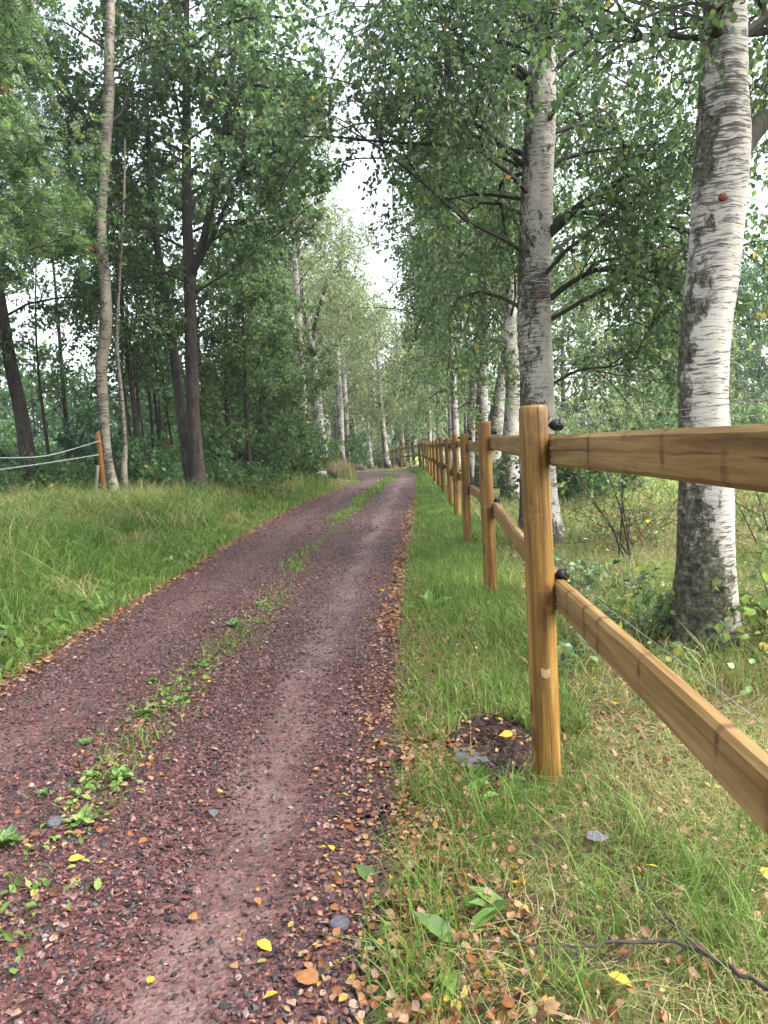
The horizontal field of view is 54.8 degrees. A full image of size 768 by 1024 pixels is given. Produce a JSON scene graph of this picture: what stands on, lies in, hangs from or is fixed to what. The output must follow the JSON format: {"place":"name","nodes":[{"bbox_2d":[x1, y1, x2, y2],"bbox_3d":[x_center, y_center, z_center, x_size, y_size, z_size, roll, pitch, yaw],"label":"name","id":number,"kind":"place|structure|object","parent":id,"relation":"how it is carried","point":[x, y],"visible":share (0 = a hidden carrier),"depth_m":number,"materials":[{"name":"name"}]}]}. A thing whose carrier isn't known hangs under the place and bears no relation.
{"place":"outdoors","nodes":[
{"label":"outdoors","id":0,"kind":"place"},
{"bbox_2d":[0,471,418,1023],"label":"path","id":1,"kind":"structure","parent":0,"point":[237,896],"depth_m":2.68,"materials":[{"name":"brown gravel"}]},
{"bbox_2d":[0,823,24,849],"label":"weed","id":2,"kind":"object","parent":1,"relation":"on","point":[9,835],"visible":1,"depth_m":2.44,"materials":[{"name":"green plant"}]},
{"bbox_2d":[46,816,63,827],"bbox_3d":[-1.135,1.071,2.557,0.056,0.036,0.056,-1,6,29],"label":"stone","id":3,"kind":"object","parent":1,"relation":"on","point":[50,823],"visible":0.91,"depth_m":2.54,"materials":[{"name":"grey stone"}]},
{"bbox_2d":[69,804,98,826],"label":"weed","id":4,"kind":"object","parent":1,"relation":"on","point":[82,812],"visible":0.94,"depth_m":2.56,"materials":[{"name":"green plant"}]},
{"bbox_2d":[107,764,134,780],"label":"weed","id":5,"kind":"object","parent":1,"relation":"on","point":[120,772],"visible":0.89,"depth_m":2.89,"materials":[{"name":"green plant"}]},
{"bbox_2d":[0,474,399,1000],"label":"track grass","id":6,"kind":"structure","parent":1,"relation":"on","point":[358,500],"depth_m":3.34,"materials":[{"name":"green plant"}]},
{"bbox_2d":[294,967,317,984],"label":"fallen leaf","id":7,"kind":"object","parent":1,"relation":"on","point":[307,976],"visible":1,"depth_m":1.74,"materials":[{"name":"orange plant"}]},
{"bbox_2d":[329,915,348,931],"bbox_3d":[-0.115,1.084,1.946,0.052,0.032,0.055,-7,6,-36],"label":"stone","id":8,"kind":"object","parent":1,"relation":"on","point":[340,921],"visible":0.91,"depth_m":1.94,"materials":[{"name":"grey stone"}]},
{"bbox_2d":[0,486,767,1023],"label":"leaf litter","id":9,"kind":"object","parent":1,"relation":"on","point":[548,1006],"visible":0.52,"depth_m":2.21,"materials":[{"name":"brown plant"}]},
{"bbox_2d":[355,864,412,905],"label":"verge plant","id":10,"kind":"object","parent":1,"relation":"on","point":[366,872],"visible":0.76,"depth_m":2.17,"materials":[{"name":"green plant"}]},
{"bbox_2d":[0,453,767,1023],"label":"ground","id":11,"kind":"structure","parent":0,"point":[584,1013],"depth_m":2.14,"materials":[{"name":"green plant"}]},
{"bbox_2d":[0,625,20,641],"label":"verge plant","id":12,"kind":"object","parent":11,"relation":"on","point":[16,629],"visible":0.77,"depth_m":5.16,"materials":[{"name":"green plant"}]},
{"bbox_2d":[0,325,36,376],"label":"rowan tree","id":13,"kind":"object","parent":11,"relation":"on","point":[11,343],"visible":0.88,"depth_m":15.56,"materials":[{"name":"green plant"}]},
{"bbox_2d":[0,1,100,291],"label":"rowan tree","id":14,"kind":"object","parent":11,"relation":"on","point":[30,66],"visible":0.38,"depth_m":12.46,"materials":[{"name":"green plant"}]},
{"bbox_2d":[0,0,114,292],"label":"rowan tree","id":15,"kind":"object","parent":11,"relation":"on","point":[16,239],"visible":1,"depth_m":9.07,"materials":[{"name":"green plant"}]},
{"bbox_2d":[9,215,111,468],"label":"slender tree","id":16,"kind":"object","parent":11,"relation":"on","point":[40,391],"visible":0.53,"depth_m":18.72,"materials":[{"name":"green plant"}]},
{"bbox_2d":[0,167,130,462],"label":"rowan tree","id":17,"kind":"object","parent":11,"relation":"on","point":[54,370],"visible":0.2,"depth_m":20.35,"materials":[{"name":"green plant"}]},
{"bbox_2d":[96,432,106,492],"bbox_3d":[-5.153,-0.650,13.568,0.116,1.614,0.094,-4,5,0],"label":"stake","id":18,"kind":"object","parent":11,"relation":"on","point":[100,459],"visible":0.64,"depth_m":13.51,"materials":[{"name":"orange wood"}]},
{"bbox_2d":[0,0,205,489],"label":"broadleaf tree","id":19,"kind":"object","parent":11,"relation":"on","point":[25,441],"visible":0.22,"depth_m":15.71,"materials":[{"name":"green plant"}]},
{"bbox_2d":[23,102,202,478],"bbox_3d":[-6.080,-4.723,16.994,3.736,9.100,3.768,1,6,40],"label":"slender tree","id":20,"kind":"object","parent":11,"relation":"on","point":[132,392],"visible":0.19,"depth_m":17.14,"materials":[{"name":"green plant"}]},
{"bbox_2d":[57,187,169,399],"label":"slender tree","id":21,"kind":"object","parent":11,"relation":"on","point":[88,355],"visible":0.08,"depth_m":19.12,"materials":[{"name":"green plant"}]},
{"bbox_2d":[52,171,183,465],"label":"slender tree","id":22,"kind":"object","parent":11,"relation":"on","point":[114,371],"visible":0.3,"depth_m":17.27,"materials":[{"name":"green plant"}]},
{"bbox_2d":[50,123,187,492],"bbox_3d":[-4.863,-3.814,14.478,2.300,7.715,3.130,-8,7,-42],"label":"birch tree","id":23,"kind":"object","parent":11,"relation":"on","point":[121,223],"visible":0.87,"depth_m":14.26,"materials":[{"name":"green plant"}]},
{"bbox_2d":[88,161,184,434],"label":"slender tree","id":24,"kind":"object","parent":11,"relation":"on","point":[158,366],"visible":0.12,"depth_m":18.77,"materials":[{"name":"green plant"}]},
{"bbox_2d":[69,169,205,469],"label":"slender tree","id":25,"kind":"object","parent":11,"relation":"on","point":[167,370],"visible":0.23,"depth_m":17.78,"materials":[{"name":"green plant"}]},
{"bbox_2d":[0,340,278,448],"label":"woods","id":26,"kind":"object","parent":11,"relation":"on","point":[53,420],"visible":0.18,"depth_m":35.23,"materials":[{"name":"green plant"}]},
{"bbox_2d":[109,182,185,461],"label":"slender tree","id":27,"kind":"object","parent":11,"relation":"on","point":[150,405],"visible":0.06,"depth_m":19.67,"materials":[{"name":"green plant"}]},
{"bbox_2d":[110,153,184,449],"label":"slender tree","id":28,"kind":"object","parent":11,"relation":"on","point":[156,411],"visible":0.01,"depth_m":20.73,"materials":[{"name":"green plant"}]},
{"bbox_2d":[28,0,294,496],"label":"birch tree","id":29,"kind":"object","parent":11,"relation":"on","point":[110,68],"visible":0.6,"depth_m":13.84,"materials":[{"name":"green plant"}]},
{"bbox_2d":[110,207,212,463],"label":"slender tree","id":30,"kind":"object","parent":11,"relation":"on","point":[144,364],"visible":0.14,"depth_m":18.18,"materials":[{"name":"green plant"}]},
{"bbox_2d":[0,394,333,500],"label":"undergrowth","id":31,"kind":"object","parent":11,"relation":"on","point":[276,463],"visible":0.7,"depth_m":18.36,"materials":[{"name":"green plant"}]},
{"bbox_2d":[111,184,222,458],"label":"slender tree","id":32,"kind":"object","parent":11,"relation":"on","point":[167,414],"visible":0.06,"depth_m":19.76,"materials":[{"name":"green plant"}]},
{"bbox_2d":[0,458,361,681],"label":"bank grass","id":33,"kind":"structure","parent":11,"relation":"on","point":[67,537],"depth_m":8.79,"materials":[{"name":"green plant"}]},
{"bbox_2d":[1,0,367,491],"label":"broadleaf tree","id":34,"kind":"object","parent":11,"relation":"on","point":[249,67],"visible":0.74,"depth_m":14.82,"materials":[{"name":"green plant"}]},
{"bbox_2d":[130,136,286,442],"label":"rowan tree","id":35,"kind":"object","parent":11,"relation":"on","point":[207,326],"visible":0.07,"depth_m":21.17,"materials":[{"name":"green plant"}]},
{"bbox_2d":[183,232,268,461],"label":"slender tree","id":36,"kind":"object","parent":11,"relation":"on","point":[226,409],"visible":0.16,"depth_m":20.62,"materials":[{"name":"green plant"}]},
{"bbox_2d":[160,235,332,477],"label":"rowan tree","id":37,"kind":"object","parent":11,"relation":"on","point":[251,333],"visible":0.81,"depth_m":18.86,"materials":[{"name":"green plant"}]},
{"bbox_2d":[232,325,323,462],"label":"rowan tree","id":38,"kind":"object","parent":11,"relation":"on","point":[281,377],"visible":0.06,"depth_m":29.64,"materials":[{"name":"green plant"}]},
{"bbox_2d":[198,217,366,474],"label":"rowan tree","id":39,"kind":"object","parent":11,"relation":"on","point":[315,394],"visible":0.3,"depth_m":22.83,"materials":[{"name":"green plant"}]},
{"bbox_2d":[208,120,374,424],"bbox_3d":[-3.669,-9.642,32.057,6.362,16.432,6.747,0,6,35],"label":"birch tree","id":40,"kind":"object","parent":11,"relation":"on","point":[297,275],"visible":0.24,"depth_m":32.07,"materials":[{"name":"green plant"}]},
{"bbox_2d":[259,262,336,428],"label":"birch tree","id":41,"kind":"object","parent":11,"relation":"on","point":[331,389],"visible":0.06,"depth_m":46.53,"materials":[{"name":"green plant"}]},
{"bbox_2d":[231,72,399,463],"bbox_3d":[-3.580,-11.236,34.786,7.030,19.123,7.178,-8,7,-44],"label":"birch tree","id":42,"kind":"object","parent":11,"relation":"on","point":[312,324],"visible":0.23,"depth_m":35.02,"materials":[{"name":"green plant"}]},
{"bbox_2d":[279,239,375,434],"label":"birch tree","id":43,"kind":"object","parent":11,"relation":"on","point":[309,274],"visible":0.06,"depth_m":54.08,"materials":[{"name":"green plant"}]},
{"bbox_2d":[286,238,383,449],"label":"birch tree","id":44,"kind":"object","parent":11,"relation":"on","point":[333,432],"visible":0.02,"depth_m":61.21,"materials":[{"name":"green plant"}]},
{"bbox_2d":[314,425,376,467],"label":"shrub","id":45,"kind":"object","parent":11,"relation":"on","point":[355,438],"visible":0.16,"depth_m":45.92,"materials":[{"name":"green plant"}]},
{"bbox_2d":[298,262,396,464],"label":"birch tree","id":46,"kind":"object","parent":11,"relation":"on","point":[372,295],"visible":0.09,"depth_m":58.81,"materials":[{"name":"green plant"}]},
{"bbox_2d":[307,279,394,462],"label":"birch tree","id":47,"kind":"object","parent":11,"relation":"on","point":[347,411],"visible":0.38,"depth_m":47.33,"materials":[{"name":"green plant"}]},
{"bbox_2d":[304,207,411,462],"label":"birch tree","id":48,"kind":"object","parent":11,"relation":"on","point":[340,418],"visible":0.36,"depth_m":41.18,"materials":[{"name":"green plant"}]},
{"bbox_2d":[349,338,396,467],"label":"birch tree","id":49,"kind":"object","parent":11,"relation":"on","point":[370,464],"visible":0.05,"depth_m":67.65,"materials":[{"name":"green plant"}]},
{"bbox_2d":[333,289,433,468],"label":"birch tree","id":50,"kind":"object","parent":11,"relation":"on","point":[382,422],"visible":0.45,"depth_m":51.33,"materials":[{"name":"green plant"}]},
{"bbox_2d":[370,445,414,467],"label":"shrub","id":51,"kind":"object","parent":11,"relation":"on","point":[396,461],"visible":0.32,"depth_m":61.53,"materials":[{"name":"green plant"}]},
{"bbox_2d":[362,297,434,466],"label":"birch tree","id":52,"kind":"object","parent":11,"relation":"on","point":[401,440],"visible":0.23,"depth_m":55.04,"materials":[{"name":"green plant"}]},
{"bbox_2d":[390,224,463,452],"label":"birch tree","id":53,"kind":"object","parent":11,"relation":"on","point":[434,413],"visible":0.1,"depth_m":44.99,"materials":[{"name":"green plant"}]},
{"bbox_2d":[393,326,463,439],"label":"birch tree","id":54,"kind":"object","parent":11,"relation":"on","point":[432,430],"visible":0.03,"depth_m":58.56,"materials":[{"name":"green plant"}]},
{"bbox_2d":[390,212,469,460],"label":"birch tree","id":55,"kind":"object","parent":11,"relation":"on","point":[437,412],"visible":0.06,"depth_m":37.65,"materials":[{"name":"green plant"}]},
{"bbox_2d":[382,139,503,465],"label":"birch tree","id":56,"kind":"object","parent":11,"relation":"on","point":[424,387],"visible":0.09,"depth_m":29.75,"materials":[{"name":"green plant"}]},
{"bbox_2d":[407,210,499,436],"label":"birch tree","id":57,"kind":"object","parent":11,"relation":"on","point":[441,402],"visible":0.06,"depth_m":32.71,"materials":[{"name":"green plant"}]},
{"bbox_2d":[141,242,767,465],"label":"woods","id":58,"kind":"object","parent":11,"relation":"on","point":[444,434],"visible":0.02,"depth_m":68.88,"materials":[{"name":"green plant"}]},
{"bbox_2d":[413,911,522,993],"bbox_3d":[0.170,1.047,1.815,0.262,0.063,0.237,-8,7,-42],"label":"verge plant","id":59,"kind":"object","parent":11,"relation":"on","point":[436,924],"visible":0.73,"depth_m":1.86,"materials":[{"name":"green plant"}]},
{"bbox_2d":[169,0,767,543],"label":"birch tree","id":60,"kind":"object","parent":11,"relation":"on","point":[643,258],"visible":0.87,"depth_m":7.82,"materials":[{"name":"green plant"}]},
{"bbox_2d":[456,744,495,768],"bbox_3d":[0.376,0.970,2.932,0.187,0.032,0.245,-3,5,9],"label":"stone","id":61,"kind":"object","parent":11,"relation":"on","point":[477,756],"visible":0.42,"depth_m":2.90,"materials":[{"name":"grey stone"}]},
{"bbox_2d":[381,149,578,480],"bbox_3d":[2.797,-6.695,23.458,5.998,11.561,6.197,-4,5,0],"label":"birch tree","id":62,"kind":"object","parent":11,"relation":"on","point":[454,410],"visible":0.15,"depth_m":23.71,"materials":[{"name":"green plant"}]},
{"bbox_2d":[464,765,496,798],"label":"verge plant","id":63,"kind":"object","parent":11,"relation":"on","point":[483,768],"visible":0.57,"depth_m":2.67,"materials":[{"name":"green plant"}]},
{"bbox_2d":[463,885,512,929],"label":"verge plant","id":64,"kind":"object","parent":11,"relation":"on","point":[490,910],"visible":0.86,"depth_m":1.91,"materials":[{"name":"green plant"}]},
{"bbox_2d":[372,69,605,481],"bbox_3d":[2.483,-5.671,18.737,5.451,10.371,5.580,-4,5,0],"label":"birch tree","id":65,"kind":"object","parent":11,"relation":"on","point":[470,432],"visible":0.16,"depth_m":18.51,"materials":[{"name":"green plant"}]},
{"bbox_2d":[447,712,532,793],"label":"soil","id":66,"kind":"structure","parent":11,"relation":"on","point":[514,747],"depth_m":3.01,"materials":[{"name":"brown soil"}]},
{"bbox_2d":[366,71,622,489],"bbox_3d":[2.635,-5.349,16.920,5.195,9.970,5.423,-6,6,-30],"label":"birch tree","id":67,"kind":"object","parent":11,"relation":"on","point":[482,398],"visible":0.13,"depth_m":17.04,"materials":[{"name":"green plant"}]},
{"bbox_2d":[336,0,671,500],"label":"birch tree","id":68,"kind":"object","parent":11,"relation":"on","point":[511,367],"visible":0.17,"depth_m":14.67,"materials":[{"name":"green plant"}]},
{"bbox_2d":[408,27,632,487],"bbox_3d":[3.838,-6.651,20.006,5.647,12.004,5.342,-8,6,-39],"label":"birch tree","id":69,"kind":"object","parent":11,"relation":"on","point":[496,413],"visible":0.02,"depth_m":19.71,"materials":[{"name":"green plant"}]},
{"bbox_2d":[471,266,585,433],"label":"meadow tree","id":70,"kind":"object","parent":11,"relation":"on","point":[499,318],"visible":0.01,"depth_m":37.43,"materials":[{"name":"green plant"}]},
{"bbox_2d":[316,658,767,1023],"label":"grass tufts","id":71,"kind":"object","parent":11,"relation":"on","point":[737,918],"visible":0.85,"depth_m":1.91,"materials":[{"name":"green plant"}]},
{"bbox_2d":[474,429,632,506],"bbox_3d":[3.134,-0.761,13.439,2.912,1.926,2.189,0,6,34],"label":"shrub","id":72,"kind":"object","parent":11,"relation":"on","point":[598,481],"visible":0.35,"depth_m":13.00,"materials":[{"name":"green plant"}]},
{"bbox_2d":[520,551,599,596],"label":"bramble","id":73,"kind":"object","parent":11,"relation":"on","point":[573,578],"visible":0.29,"depth_m":5.60,"materials":[{"name":"green plant"}]},
{"bbox_2d":[520,627,602,677],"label":"bramble","id":74,"kind":"object","parent":11,"relation":"on","point":[565,646],"visible":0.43,"depth_m":3.78,"materials":[{"name":"green plant"}]},
{"bbox_2d":[360,466,767,1023],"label":"verge grass","id":75,"kind":"structure","parent":11,"relation":"on","point":[432,500],"depth_m":3.32,"materials":[{"name":"green plant"}]},
{"bbox_2d":[587,830,609,840],"bbox_3d":[0.628,0.956,2.178,0.057,0.013,0.052,0,6,36],"label":"stone","id":76,"kind":"object","parent":75,"relation":"on","point":[602,837],"visible":1,"depth_m":2.19,"materials":[{"name":"grey stone"}]},
{"bbox_2d":[366,399,767,834],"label":"timber fence","id":77,"kind":"object","parent":11,"relation":"on","point":[730,756],"visible":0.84,"depth_m":2.12,"materials":[{"name":"brown wood"}]},
{"bbox_2d":[555,394,608,435],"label":"shrub","id":78,"kind":"object","parent":11,"relation":"on","point":[572,428],"visible":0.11,"depth_m":23.00,"materials":[{"name":"green plant"}]},
{"bbox_2d":[488,354,677,432],"bbox_3d":[8.945,-4.417,31.771,9.234,4.970,7.307,-2,5,15],"label":"shrub","id":79,"kind":"object","parent":11,"relation":"on","point":[573,409],"visible":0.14,"depth_m":29.99,"materials":[{"name":"green plant"}]},
{"bbox_2d":[564,559,610,593],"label":"bramble","id":80,"kind":"object","parent":11,"relation":"on","point":[597,572],"visible":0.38,"depth_m":5.74,"materials":[{"name":"green plant"}]},
{"bbox_2d":[551,238,628,430],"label":"meadow tree","id":81,"kind":"object","parent":11,"relation":"on","point":[577,346],"visible":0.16,"depth_m":32.17,"materials":[{"name":"green plant"}]},
{"bbox_2d":[555,394,658,434],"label":"shrub","id":82,"kind":"object","parent":11,"relation":"on","point":[619,410],"visible":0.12,"depth_m":20.70,"materials":[{"name":"green plant"}]},
{"bbox_2d":[556,472,659,493],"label":"shrub","id":83,"kind":"object","parent":11,"relation":"on","point":[640,479],"visible":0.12,"depth_m":14.52,"materials":[{"name":"green plant"}]},
{"bbox_2d":[551,399,667,561],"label":"sapling","id":84,"kind":"object","parent":11,"relation":"on","point":[622,512],"visible":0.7,"depth_m":6.93,"materials":[{"name":"green plant"}]},
{"bbox_2d":[551,482,677,547],"bbox_3d":[2.824,0.170,8.217,1.373,1.080,1.393,-6,6,-26],"label":"shrub","id":85,"kind":"object","parent":11,"relation":"on","point":[651,523],"visible":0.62,"depth_m":8.12,"materials":[{"name":"green plant"}]},
{"bbox_2d":[553,231,678,431],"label":"meadow tree","id":86,"kind":"object","parent":11,"relation":"on","point":[569,346],"visible":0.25,"depth_m":31.86,"materials":[{"name":"green plant"}]},
{"bbox_2d":[469,0,767,654],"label":"birch tree","id":87,"kind":"object","parent":11,"relation":"on","point":[731,127],"visible":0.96,"depth_m":3.92,"materials":[{"name":"white plant"}]},
{"bbox_2d":[572,558,672,614],"bbox_3d":[1.644,0.522,5.109,0.896,0.414,0.358,-6,6,-30],"label":"bramble","id":88,"kind":"object","parent":11,"relation":"on","point":[606,572],"visible":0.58,"depth_m":5.12,"materials":[{"name":"green plant"}]},
{"bbox_2d":[477,486,767,750],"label":"ground cover","id":89,"kind":"object","parent":11,"relation":"on","point":[748,687],"visible":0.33,"depth_m":4.11,"materials":[{"name":"green plant"}]},
{"bbox_2d":[500,916,767,991],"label":"fallen twig","id":90,"kind":"object","parent":11,"relation":"on","point":[738,974],"visible":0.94,"depth_m":1.70,"materials":[{"name":"brown wood"}]},
{"bbox_2d":[594,575,676,643],"bbox_3d":[1.496,0.602,4.261,0.645,0.520,0.496,-1,5,24],"label":"bramble","id":91,"kind":"object","parent":11,"relation":"on","point":[664,622],"visible":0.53,"depth_m":4.24,"materials":[{"name":"green plant"}]},
{"bbox_2d":[596,276,680,429],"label":"meadow tree","id":92,"kind":"object","parent":11,"relation":"on","point":[658,383],"visible":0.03,"depth_m":35.19,"materials":[{"name":"green plant"}]},
{"bbox_2d":[620,570,673,639],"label":"bramble","id":93,"kind":"object","parent":11,"relation":"on","point":[639,598],"visible":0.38,"depth_m":4.40,"materials":[{"name":"green plant"}]},
{"bbox_2d":[566,369,729,433],"bbox_3d":[9.487,-3.674,29.020,7.474,3.838,5.073,-1,6,28],"label":"shrub","id":94,"kind":"object","parent":11,"relation":"on","point":[620,398],"visible":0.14,"depth_m":28.55,"materials":[{"name":"green plant"}]},
{"bbox_2d":[606,856,704,955],"bbox_3d":[0.686,1.010,1.867,0.082,0.117,0.413,-4,5,-8],"label":"fallen twig","id":95,"kind":"object","parent":11,"relation":"on","point":[668,919],"visible":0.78,"depth_m":1.85,"materials":[{"name":"brown wood"}]},
{"bbox_2d":[576,395,767,433],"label":"shrub","id":96,"kind":"object","parent":11,"relation":"on","point":[738,417],"visible":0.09,"depth_m":29.53,"materials":[{"name":"green plant"}]},
{"bbox_2d":[655,641,726,675],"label":"bramble","id":97,"kind":"object","parent":11,"relation":"on","point":[675,650],"visible":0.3,"depth_m":3.80,"materials":[{"name":"green plant"}]},
{"bbox_2d":[616,373,767,423],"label":"shrub","id":98,"kind":"object","parent":11,"relation":"on","point":[741,394],"visible":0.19,"depth_m":36.20,"materials":[{"name":"green plant"}]},
{"bbox_2d":[633,235,766,423],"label":"meadow tree","id":99,"kind":"object","parent":11,"relation":"on","point":[732,351],"visible":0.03,"depth_m":35.48,"materials":[{"name":"green plant"}]},
{"bbox_2d":[696,531,767,681],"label":"shrub","id":100,"kind":"object","parent":11,"relation":"on","point":[749,608],"visible":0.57,"depth_m":3.75,"materials":[{"name":"green plant"}]},
{"bbox_2d":[729,253,767,423],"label":"meadow tree","id":101,"kind":"object","parent":11,"relation":"on","point":[759,378],"visible":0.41,"depth_m":39.83,"materials":[{"name":"green plant"}]},
{"bbox_2d":[729,391,767,424],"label":"shrub","id":102,"kind":"object","parent":11,"relation":"on","point":[757,409],"visible":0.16,"depth_m":32.03,"materials":[{"name":"green plant"}]},
{"bbox_2d":[734,489,767,554],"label":"shrub","id":103,"kind":"object","parent":11,"relation":"on","point":[760,529],"visible":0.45,"depth_m":6.73,"materials":[{"name":"green plant"}]},
{"bbox_2d":[0,0,767,452],"label":"sky","id":104,"kind":"structure","parent":0,"point":[351,182],"materials":[{"name":"white"}]},
{"bbox_2d":[561,469,767,512],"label":"meadow grass","id":105,"kind":"structure","parent":0,"point":[667,481],"depth_m":13.11,"materials":[{"name":"green plant"}]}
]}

